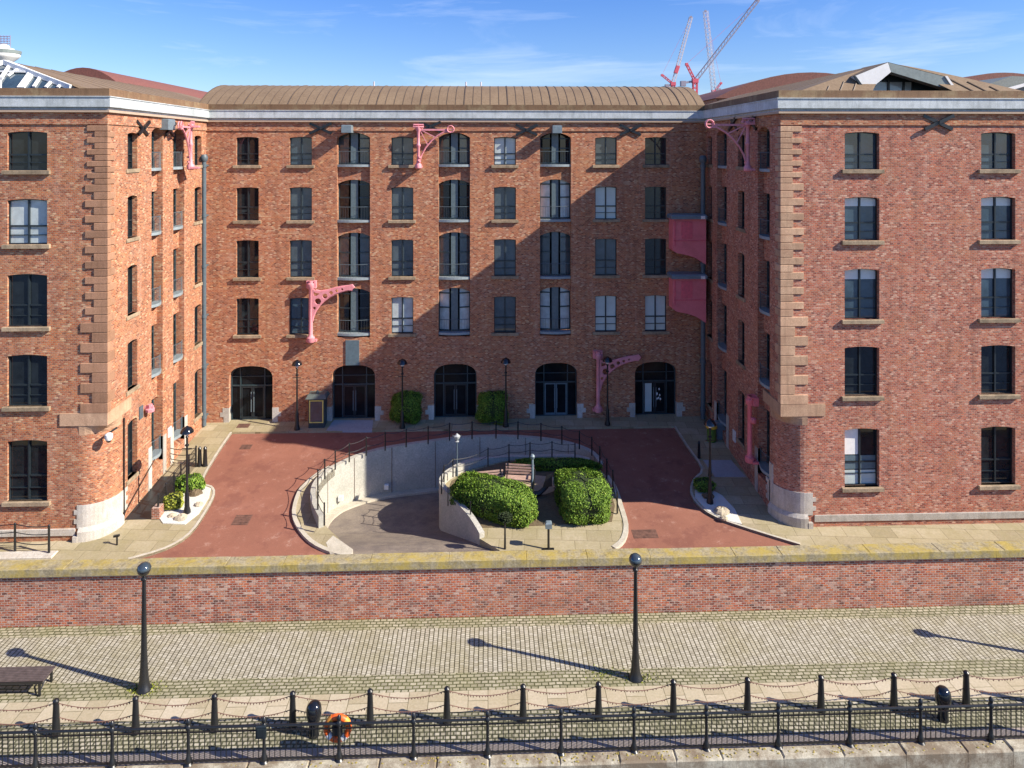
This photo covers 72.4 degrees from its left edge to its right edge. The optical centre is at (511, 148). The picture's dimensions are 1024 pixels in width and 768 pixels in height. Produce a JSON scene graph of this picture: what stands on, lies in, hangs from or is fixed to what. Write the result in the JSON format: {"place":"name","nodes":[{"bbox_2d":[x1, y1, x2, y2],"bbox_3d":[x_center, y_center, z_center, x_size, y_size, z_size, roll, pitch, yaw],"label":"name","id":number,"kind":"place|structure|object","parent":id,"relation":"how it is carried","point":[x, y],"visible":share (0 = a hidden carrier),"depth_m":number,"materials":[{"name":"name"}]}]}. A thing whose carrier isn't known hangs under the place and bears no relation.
{"place":"outdoors","nodes":[
{"label":"outdoors","id":0,"kind":"place"},
{"bbox_2d":[296,469,339,546],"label":"ramp pavement","id":1,"kind":"structure","parent":0,"point":[312,530],"depth_m":32.12,"materials":[{"name":"stone"}]},
{"bbox_2d":[328,493,492,553],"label":"ramp road","id":2,"kind":"structure","parent":0,"point":[406,524],"depth_m":34.35,"materials":[{"name":"concrete"}]},
{"bbox_2d":[325,487,438,527],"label":"ramp kerb","id":3,"kind":"structure","parent":2,"relation":"on","point":[331,515],"depth_m":37.70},
{"bbox_2d":[310,434,602,527],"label":"retaining wall","id":4,"kind":"structure","parent":2,"relation":"on","point":[415,465],"depth_m":38.75,"materials":[{"name":"concrete"}]},
{"bbox_2d":[317,421,617,525],"bbox_3d":[-2.285,16.149,35.391,14.500,1.630,8.319,0,0,-2],"label":"railing","id":5,"kind":"object","parent":4,"relation":"on","point":[496,429],"visible":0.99,"depth_m":38.05,"materials":[{"name":"black metal"}]},
{"bbox_2d":[439,454,627,550],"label":"planter island","id":6,"kind":"structure","parent":2,"relation":"on","point":[458,520],"depth_m":31.82,"materials":[{"name":"concrete"}]},
{"bbox_2d":[449,470,539,528],"bbox_3d":[-0.826,16.402,32.916,4.585,1.769,2.281,0,0,30],"label":"hedge","id":7,"kind":"object","parent":6,"relation":"on","point":[489,497],"visible":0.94,"depth_m":32.21,"materials":[{"name":"green plant"}]},
{"bbox_2d":[441,441,575,493],"bbox_3d":[-0.334,15.981,35.803,7.409,1.208,1.474,0,0,-24],"label":"railing","id":8,"kind":"object","parent":6,"relation":"on","point":[508,452],"visible":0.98,"depth_m":36.54,"materials":[{"name":"black metal"}]},
{"bbox_2d":[509,457,602,471],"bbox_3d":[2.268,16.405,36.482,4.922,0.623,0.880,0,0,1],"label":"hedge","id":9,"kind":"object","parent":6,"relation":"on","point":[546,464],"visible":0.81,"depth_m":36.21,"materials":[{"name":"green plant"}]},
{"bbox_2d":[553,466,612,525],"bbox_3d":[3.351,16.339,33.127,2.601,1.815,3.483,0,0,-8],"label":"hedge","id":10,"kind":"object","parent":6,"relation":"on","point":[582,495],"visible":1,"depth_m":32.05,"materials":[{"name":"green plant"}]},
{"bbox_2d":[141,428,791,558],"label":"road","id":11,"kind":"structure","parent":0,"point":[263,479],"depth_m":35.04,"materials":[{"name":"red brick"}]},
{"bbox_2d":[160,486,210,524],"bbox_3d":[-15.465,16.899,33.331,1.792,0.397,3.306,0,0,-2],"label":"gravel bed","id":12,"kind":"object","parent":11,"relation":"on","point":[195,511],"visible":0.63,"depth_m":32.71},
{"bbox_2d":[175,473,205,492],"bbox_3d":[-15.800,16.401,34.398,1.455,0.868,1.016,0,0,-2],"label":"shrub","id":13,"kind":"object","parent":12,"relation":"on","point":[196,481],"visible":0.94,"depth_m":34.13,"materials":[{"name":"green plant"}]},
{"bbox_2d":[292,466,351,553],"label":"kerb","id":14,"kind":"structure","parent":11,"relation":"on","point":[307,538],"depth_m":31.34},
{"bbox_2d":[128,426,799,558],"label":"kerb","id":15,"kind":"structure","parent":11,"relation":"on","point":[743,527],"depth_m":32.44,"materials":[{"name":"stone"}]},
{"bbox_2d":[695,490,741,524],"bbox_3d":[9.733,16.970,33.319,1.355,0.383,3.283,0,0,-16],"label":"gravel bed","id":16,"kind":"object","parent":11,"relation":"on","point":[721,500],"visible":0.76,"depth_m":33.31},
{"bbox_2d":[0,614,1023,682],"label":"promenade","id":17,"kind":"structure","parent":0,"point":[370,652],"depth_m":24.10,"materials":[{"name":"stone"}]},
{"bbox_2d":[0,604,1023,637],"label":"sett border","id":18,"kind":"object","parent":17,"relation":"on","point":[423,623],"visible":1,"depth_m":25.48,"materials":[{"name":"stone"}]},
{"bbox_2d":[0,658,1023,702],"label":"sett border","id":19,"kind":"object","parent":17,"relation":"on","point":[234,687],"visible":1,"depth_m":22.65,"materials":[{"name":"stone"}]},
{"bbox_2d":[0,666,55,696],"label":"bench","id":20,"kind":"object","parent":19,"relation":"on","point":[34,675],"visible":1,"depth_m":22.24,"materials":[{"name":"brown wood"}]},
{"bbox_2d":[136,561,151,694],"bbox_3d":[-11.711,15.179,22.276,0.475,4.043,0.475,0,0,-2],"label":"street lamp","id":21,"kind":"object","parent":19,"relation":"on","point":[143,569],"visible":1,"depth_m":22.20,"materials":[{"name":"black metal"}]},
{"bbox_2d":[628,553,642,683],"bbox_3d":[4.016,15.179,22.760,0.475,4.043,0.475,0,0,-2],"label":"street lamp","id":22,"kind":"object","parent":19,"relation":"on","point":[635,675],"visible":1,"depth_m":22.68,"materials":[{"name":"black metal"}]},
{"bbox_2d":[0,696,1023,756],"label":"sett strip","id":23,"kind":"object","parent":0,"point":[493,733],"depth_m":20.81,"materials":[{"name":"stone"}]},
{"bbox_2d":[306,699,321,738],"bbox_3d":[-5.812,16.710,20.546,0.450,0.980,0.450,0,0,-2],"label":"mooring bollard","id":24,"kind":"object","parent":23,"relation":"on","point":[313,710],"visible":0.85,"depth_m":20.41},
{"bbox_2d":[0,670,1023,738],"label":"chain fence","id":25,"kind":"object","parent":23,"relation":"on","point":[598,700],"visible":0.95,"depth_m":21.02,"materials":[{"name":"black metal"}]},
{"bbox_2d":[934,685,951,723],"bbox_3d":[12.994,16.710,21.104,0.450,0.980,0.450,0,0,-2],"label":"mooring bollard","id":26,"kind":"object","parent":23,"relation":"on","point":[942,693],"visible":0.84,"depth_m":20.98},
{"bbox_2d":[0,414,1023,560],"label":"pavement","id":27,"kind":"structure","parent":0,"point":[742,497],"depth_m":32.52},
{"bbox_2d":[0,551,57,559],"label":"kerb block","id":28,"kind":"structure","parent":27,"relation":"on","point":[21,555],"depth_m":29.48,"materials":[{"name":"stone"}]},
{"bbox_2d":[0,60,209,542],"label":"warehouse","id":29,"kind":"structure","parent":27,"relation":"on","point":[101,222],"depth_m":30.66,"materials":[{"name":"red brick"}]},
{"bbox_2d":[1,131,50,173],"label":"window","id":30,"kind":"structure","parent":29,"relation":"in","point":[27,149],"depth_m":30.65,"materials":[{"name":"black glass"}]},
{"bbox_2d":[1,199,50,248],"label":"window","id":31,"kind":"structure","parent":29,"relation":"in","point":[27,217],"depth_m":30.65,"materials":[{"name":"grey glass"}]},
{"bbox_2d":[1,274,50,331],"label":"window","id":32,"kind":"structure","parent":29,"relation":"in","point":[27,292],"depth_m":30.66,"materials":[{"name":"black glass"}]},
{"bbox_2d":[1,355,50,411],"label":"window","id":33,"kind":"structure","parent":29,"relation":"in","point":[27,373],"depth_m":30.66,"materials":[{"name":"black glass"}]},
{"bbox_2d":[1,440,50,506],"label":"window","id":34,"kind":"structure","parent":29,"relation":"in","point":[27,458],"depth_m":30.66,"materials":[{"name":"black glass"}]},
{"bbox_2d":[0,65,62,87],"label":"gable window","id":35,"kind":"structure","parent":29,"relation":"in","point":[12,81],"depth_m":31.63,"materials":[{"name":"white glass"}]},
{"bbox_2d":[124,446,196,519],"bbox_3d":[-17.058,16.199,34.216,1.514,1.549,4.709,0,0,-2],"label":"area railing","id":36,"kind":"object","parent":27,"relation":"on","point":[160,489],"visible":0.81,"depth_m":33.83,"materials":[{"name":"black metal"}]},
{"bbox_2d":[306,390,329,427],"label":"notice cabinet","id":37,"kind":"object","parent":27,"relation":"on","point":[317,408],"visible":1,"depth_m":40.77,"materials":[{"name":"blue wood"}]},
{"bbox_2d":[326,420,372,432],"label":"threshold paving","id":38,"kind":"structure","parent":27,"relation":"on","point":[354,426],"depth_m":40.95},
{"bbox_2d":[389,389,422,423],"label":"bush","id":39,"kind":"object","parent":27,"relation":"on","point":[412,410],"visible":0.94,"depth_m":41.14,"materials":[{"name":"green plant"}]},
{"bbox_2d":[199,82,706,426],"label":"warehouse","id":40,"kind":"structure","parent":27,"relation":"on","point":[524,230],"depth_m":42.01,"materials":[{"name":"red brick"}]},
{"bbox_2d":[233,137,260,167],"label":"window","id":41,"kind":"structure","parent":40,"relation":"in","point":[247,147],"depth_m":41.68,"materials":[{"name":"black glass"}]},
{"bbox_2d":[233,187,260,223],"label":"window","id":42,"kind":"structure","parent":40,"relation":"in","point":[247,197],"depth_m":41.68,"materials":[{"name":"black glass"}]},
{"bbox_2d":[233,240,260,280],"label":"window","id":43,"kind":"structure","parent":40,"relation":"in","point":[247,250],"depth_m":41.68,"materials":[{"name":"black glass"}]},
{"bbox_2d":[233,298,260,338],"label":"window","id":44,"kind":"structure","parent":40,"relation":"in","point":[247,308],"depth_m":41.68,"materials":[{"name":"black glass"}]},
{"bbox_2d":[231,366,272,419],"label":"doorway","id":45,"kind":"structure","parent":40,"relation":"in","point":[251,386],"depth_m":41.88,"materials":[{"name":"black glass"}]},
{"bbox_2d":[286,137,314,167],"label":"window","id":46,"kind":"structure","parent":40,"relation":"in","point":[300,147],"depth_m":41.79,"materials":[{"name":"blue glass"}]},
{"bbox_2d":[286,187,314,223],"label":"window","id":47,"kind":"structure","parent":40,"relation":"in","point":[300,197],"depth_m":41.79,"materials":[{"name":"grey glass"}]},
{"bbox_2d":[286,240,314,280],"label":"window","id":48,"kind":"structure","parent":40,"relation":"in","point":[300,250],"depth_m":41.79,"materials":[{"name":"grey glass"}]},
{"bbox_2d":[286,298,314,337],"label":"window","id":49,"kind":"structure","parent":40,"relation":"in","point":[299,307],"depth_m":41.78,"materials":[{"name":"blue glass"}]},
{"bbox_2d":[306,280,354,342],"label":"wall crane","id":50,"kind":"object","parent":40,"relation":"attached to","point":[311,286],"depth_m":41.21,"materials":[{"name":"pink paint"}]},
{"bbox_2d":[337,133,369,166],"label":"window","id":51,"kind":"structure","parent":40,"relation":"in","point":[354,148],"depth_m":42.04,"materials":[{"name":"grey glass"}]},
{"bbox_2d":[337,180,369,222],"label":"window","id":52,"kind":"structure","parent":40,"relation":"in","point":[354,195],"depth_m":42.07,"materials":[{"name":"black glass"}]},
{"bbox_2d":[337,232,369,279],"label":"window","id":53,"kind":"structure","parent":40,"relation":"in","point":[354,248],"depth_m":42.07,"materials":[{"name":"grey glass"}]},
{"bbox_2d":[337,288,369,335],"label":"window","id":54,"kind":"structure","parent":40,"relation":"in","point":[354,305],"depth_m":42.05,"materials":[{"name":"black glass"}]},
{"bbox_2d":[333,365,374,418],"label":"doorway","id":55,"kind":"structure","parent":40,"relation":"in","point":[353,385],"depth_m":42.09,"materials":[{"name":"black glass"}]},
{"bbox_2d":[388,137,414,167],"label":"window","id":56,"kind":"structure","parent":40,"relation":"in","point":[402,147],"depth_m":41.99,"materials":[{"name":"grey glass"}]},
{"bbox_2d":[388,187,415,222],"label":"window","id":57,"kind":"structure","parent":40,"relation":"in","point":[402,197],"depth_m":41.99,"materials":[{"name":"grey glass"}]},
{"bbox_2d":[388,240,415,279],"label":"window","id":58,"kind":"structure","parent":40,"relation":"in","point":[402,250],"depth_m":41.99,"materials":[{"name":"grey glass"}]},
{"bbox_2d":[388,297,415,336],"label":"window","id":59,"kind":"structure","parent":40,"relation":"in","point":[402,307],"depth_m":41.99,"materials":[{"name":"grey glass"}]},
{"bbox_2d":[413,124,454,168],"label":"wall crane","id":60,"kind":"object","parent":40,"relation":"attached to","point":[418,129],"depth_m":41.34,"materials":[{"name":"pink paint"}]},
{"bbox_2d":[439,133,469,166],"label":"window","id":61,"kind":"structure","parent":40,"relation":"in","point":[454,148],"depth_m":42.26,"materials":[{"name":"grey glass"}]},
{"bbox_2d":[439,179,469,221],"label":"window","id":62,"kind":"structure","parent":40,"relation":"in","point":[454,195],"depth_m":42.27,"materials":[{"name":"black glass"}]},
{"bbox_2d":[439,232,469,279],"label":"window","id":63,"kind":"structure","parent":40,"relation":"in","point":[454,247],"depth_m":42.27,"materials":[{"name":"grey glass"}]},
{"bbox_2d":[439,288,469,334],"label":"window","id":64,"kind":"structure","parent":40,"relation":"in","point":[454,303],"depth_m":42.27,"materials":[{"name":"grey glass"}]},
{"bbox_2d":[434,364,476,416],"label":"doorway","id":65,"kind":"structure","parent":40,"relation":"in","point":[455,385],"depth_m":42.29,"materials":[{"name":"black glass"}]},
{"bbox_2d":[491,137,518,167],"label":"window","id":66,"kind":"structure","parent":40,"relation":"in","point":[504,147],"depth_m":42.20,"materials":[{"name":"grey glass"}]},
{"bbox_2d":[491,187,518,222],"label":"window","id":67,"kind":"structure","parent":40,"relation":"in","point":[504,197],"depth_m":42.20,"materials":[{"name":"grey glass"}]},
{"bbox_2d":[491,239,518,278],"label":"window","id":68,"kind":"structure","parent":40,"relation":"in","point":[504,249],"depth_m":42.20,"materials":[{"name":"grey glass"}]},
{"bbox_2d":[491,296,518,335],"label":"window","id":69,"kind":"structure","parent":40,"relation":"in","point":[504,306],"depth_m":42.20,"materials":[{"name":"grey glass"}]},
{"bbox_2d":[540,133,570,166],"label":"window","id":70,"kind":"structure","parent":40,"relation":"in","point":[554,147],"depth_m":42.46,"materials":[{"name":"black glass"}]},
{"bbox_2d":[540,179,570,221],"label":"window","id":71,"kind":"structure","parent":40,"relation":"in","point":[554,193],"depth_m":42.47,"materials":[{"name":"grey glass"}]},
{"bbox_2d":[540,232,570,278],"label":"window","id":72,"kind":"structure","parent":40,"relation":"in","point":[554,246],"depth_m":42.47,"materials":[{"name":"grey glass"}]},
{"bbox_2d":[540,287,570,333],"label":"window","id":73,"kind":"structure","parent":40,"relation":"in","point":[554,301],"depth_m":42.47,"materials":[{"name":"grey glass"}]},
{"bbox_2d":[535,363,576,415],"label":"doorway","id":74,"kind":"structure","parent":40,"relation":"in","point":[555,383],"depth_m":42.50,"materials":[{"name":"black glass"}]},
{"bbox_2d":[593,137,619,167],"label":"window","id":75,"kind":"structure","parent":40,"relation":"in","point":[605,147],"depth_m":42.42,"materials":[{"name":"grey glass"}]},
{"bbox_2d":[593,187,619,221],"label":"window","id":76,"kind":"structure","parent":40,"relation":"in","point":[605,197],"depth_m":42.42,"materials":[{"name":"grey glass"}]},
{"bbox_2d":[593,239,619,278],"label":"window","id":77,"kind":"structure","parent":40,"relation":"in","point":[605,249],"depth_m":42.42,"materials":[{"name":"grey glass"}]},
{"bbox_2d":[593,296,619,334],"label":"window","id":78,"kind":"structure","parent":40,"relation":"in","point":[605,306],"depth_m":42.42,"materials":[{"name":"grey glass"}]},
{"bbox_2d":[592,350,640,412],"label":"wall crane","id":79,"kind":"object","parent":40,"relation":"attached to","point":[598,357],"depth_m":41.79,"materials":[{"name":"pink paint"}]},
{"bbox_2d":[642,187,668,221],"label":"window","id":80,"kind":"structure","parent":40,"relation":"in","point":[655,197],"depth_m":42.51,"materials":[{"name":"black glass"}]},
{"bbox_2d":[642,238,668,277],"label":"window","id":81,"kind":"structure","parent":40,"relation":"in","point":[655,248],"depth_m":42.51,"materials":[{"name":"black glass"}]},
{"bbox_2d":[635,362,675,414],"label":"doorway","id":82,"kind":"structure","parent":40,"relation":"in","point":[655,382],"depth_m":42.70,"materials":[{"name":"black glass"}]},
{"bbox_2d":[642,137,669,167],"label":"window","id":83,"kind":"structure","parent":40,"relation":"in","point":[655,147],"depth_m":42.51,"materials":[{"name":"black glass"}]},
{"bbox_2d":[642,295,669,334],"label":"window","id":84,"kind":"structure","parent":40,"relation":"in","point":[655,305],"depth_m":42.51,"materials":[{"name":"grey glass"}]},
{"bbox_2d":[667,213,706,263],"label":"hoist cabin","id":85,"kind":"object","parent":40,"relation":"attached to","point":[687,233],"visible":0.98,"depth_m":41.39,"materials":[{"name":"metal"}]},
{"bbox_2d":[667,271,706,322],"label":"hoist cabin","id":86,"kind":"object","parent":40,"relation":"attached to","point":[687,292],"visible":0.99,"depth_m":41.38,"materials":[{"name":"metal"}]},
{"bbox_2d":[475,389,508,424],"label":"bush","id":87,"kind":"object","parent":27,"relation":"on","point":[491,408],"visible":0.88,"depth_m":41.06,"materials":[{"name":"green plant"}]},
{"bbox_2d":[0,541,1023,627],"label":"boundary wall","id":88,"kind":"structure","parent":27,"relation":"on","point":[69,592],"depth_m":25.79,"materials":[{"name":"brick"}]},
{"bbox_2d":[703,460,745,476],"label":"threshold paving","id":89,"kind":"structure","parent":27,"relation":"on","point":[724,468],"depth_m":36.52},
{"bbox_2d":[704,62,1023,528],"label":"warehouse","id":90,"kind":"structure","parent":27,"relation":"on","point":[865,287],"depth_m":31.90,"materials":[{"name":"red brick"}]},
{"bbox_2d":[705,118,754,171],"bbox_3d":[10.711,-0.201,34.316,2.453,2.668,0.640,0,0,-2],"label":"wall crane","id":91,"kind":"object","parent":90,"relation":"attached to","point":[747,166],"depth_m":34.40,"materials":[{"name":"pink paint"}]},
{"bbox_2d":[745,394,758,464],"bbox_3d":[11.770,13.790,34.453,0.590,3.258,0.660,0,0,-2],"label":"wall crane","id":92,"kind":"object","parent":90,"relation":"attached to","point":[752,400],"depth_m":34.37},
{"bbox_2d":[841,132,884,172],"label":"window","id":93,"kind":"structure","parent":90,"relation":"in","point":[860,147],"depth_m":32.02,"materials":[{"name":"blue glass"}]},
{"bbox_2d":[841,197,884,244],"bbox_3d":[15.879,3.250,31.843,1.920,2.144,0.440,0,0,-2],"label":"window","id":94,"kind":"structure","parent":90,"relation":"in","point":[860,212],"depth_m":32.02,"materials":[{"name":"blue glass"}]},
{"bbox_2d":[841,269,884,323],"bbox_3d":[15.879,6.676,31.843,1.920,2.461,0.440,0,0,-2],"label":"window","id":95,"kind":"structure","parent":90,"relation":"in","point":[860,284],"depth_m":32.02,"materials":[{"name":"blue glass"}]},
{"bbox_2d":[841,347,884,400],"bbox_3d":[15.879,10.170,31.843,1.920,2.416,0.440,0,0,-2],"label":"window","id":96,"kind":"structure","parent":90,"relation":"in","point":[860,362],"depth_m":32.02,"materials":[{"name":"black glass"}]},
{"bbox_2d":[841,429,884,492],"bbox_3d":[15.879,14.095,31.843,1.920,2.824,0.440,0,0,-2],"label":"window","id":97,"kind":"structure","parent":90,"relation":"in","point":[860,444],"depth_m":32.00,"materials":[{"name":"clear glass"}]},
{"bbox_2d":[978,132,1020,172],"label":"window","id":98,"kind":"structure","parent":90,"relation":"in","point":[996,147],"depth_m":32.24,"materials":[{"name":"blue glass"}]},
{"bbox_2d":[978,197,1020,243],"bbox_3d":[22.212,3.250,32.060,1.920,2.144,0.440,0,0,-2],"label":"window","id":99,"kind":"structure","parent":90,"relation":"in","point":[996,212],"depth_m":32.24,"materials":[{"name":"blue glass"}]},
{"bbox_2d":[978,268,1020,322],"bbox_3d":[22.212,6.676,32.060,1.920,2.461,0.440,0,0,-2],"label":"window","id":100,"kind":"structure","parent":90,"relation":"in","point":[996,283],"depth_m":32.24,"materials":[{"name":"blue glass"}]},
{"bbox_2d":[978,345,1020,398],"bbox_3d":[22.212,10.170,32.060,1.920,2.416,0.440,0,0,-2],"label":"window","id":101,"kind":"structure","parent":90,"relation":"in","point":[996,360],"depth_m":32.24,"materials":[{"name":"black glass"}]},
{"bbox_2d":[978,427,1020,489],"bbox_3d":[22.212,14.095,32.060,1.920,2.824,0.440,0,0,-2],"label":"window","id":102,"kind":"structure","parent":90,"relation":"in","point":[996,442],"depth_m":32.24,"materials":[{"name":"black glass"}]},
{"bbox_2d":[0,676,1023,723],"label":"promenade flags","id":103,"kind":"object","parent":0,"point":[399,703],"visible":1,"depth_m":21.87},
{"bbox_2d":[0,727,1023,767],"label":"rail strip","id":104,"kind":"object","parent":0,"point":[478,746],"depth_m":20.12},
{"bbox_2d":[0,0,1023,94],"label":"sky","id":105,"kind":"structure","parent":0,"point":[202,45],"materials":[{"name":"blue"}]},
{"label":"ground","id":106,"kind":"structure","parent":0,"visible":0},
{"bbox_2d":[65,67,206,98],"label":"warehouse","id":107,"kind":"structure","parent":106,"relation":"on","point":[96,73],"depth_m":78.94,"materials":[{"name":"metal"}]},
{"bbox_2d":[680,0,759,92],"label":"tower crane","id":108,"kind":"object","parent":106,"relation":"on","point":[694,80],"visible":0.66,"depth_m":433.99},
{"bbox_2d":[699,72,832,104],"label":"warehouse","id":109,"kind":"structure","parent":106,"relation":"on","point":[745,88],"depth_m":75.76,"materials":[{"name":"metal"}]},
{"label":"quay wall","id":110,"kind":"structure","parent":106,"relation":"on","visible":0},
{"bbox_2d":[71,739,1023,767],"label":"quay edge","id":111,"kind":"object","parent":110,"relation":"on","point":[1008,753],"visible":1,"depth_m":19.78,"materials":[{"name":"stone"}]},
{"bbox_2d":[0,696,1023,767],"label":"quay railing","id":112,"kind":"object","parent":111,"relation":"on","point":[487,752],"visible":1,"depth_m":19.82,"materials":[{"name":"black metal"}]},
{"bbox_2d":[324,713,351,742],"bbox_3d":[-4.936,16.377,19.834,0.795,0.791,0.256,0,0,-2],"label":"lifebuoy","id":113,"kind":"object","parent":112,"relation":"hanging from","point":[333,718],"visible":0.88,"depth_m":19.73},
{"bbox_2d":[231,742,1003,767],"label":"moss","id":114,"kind":"object","parent":111,"relation":"on","point":[856,745],"visible":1,"depth_m":19.78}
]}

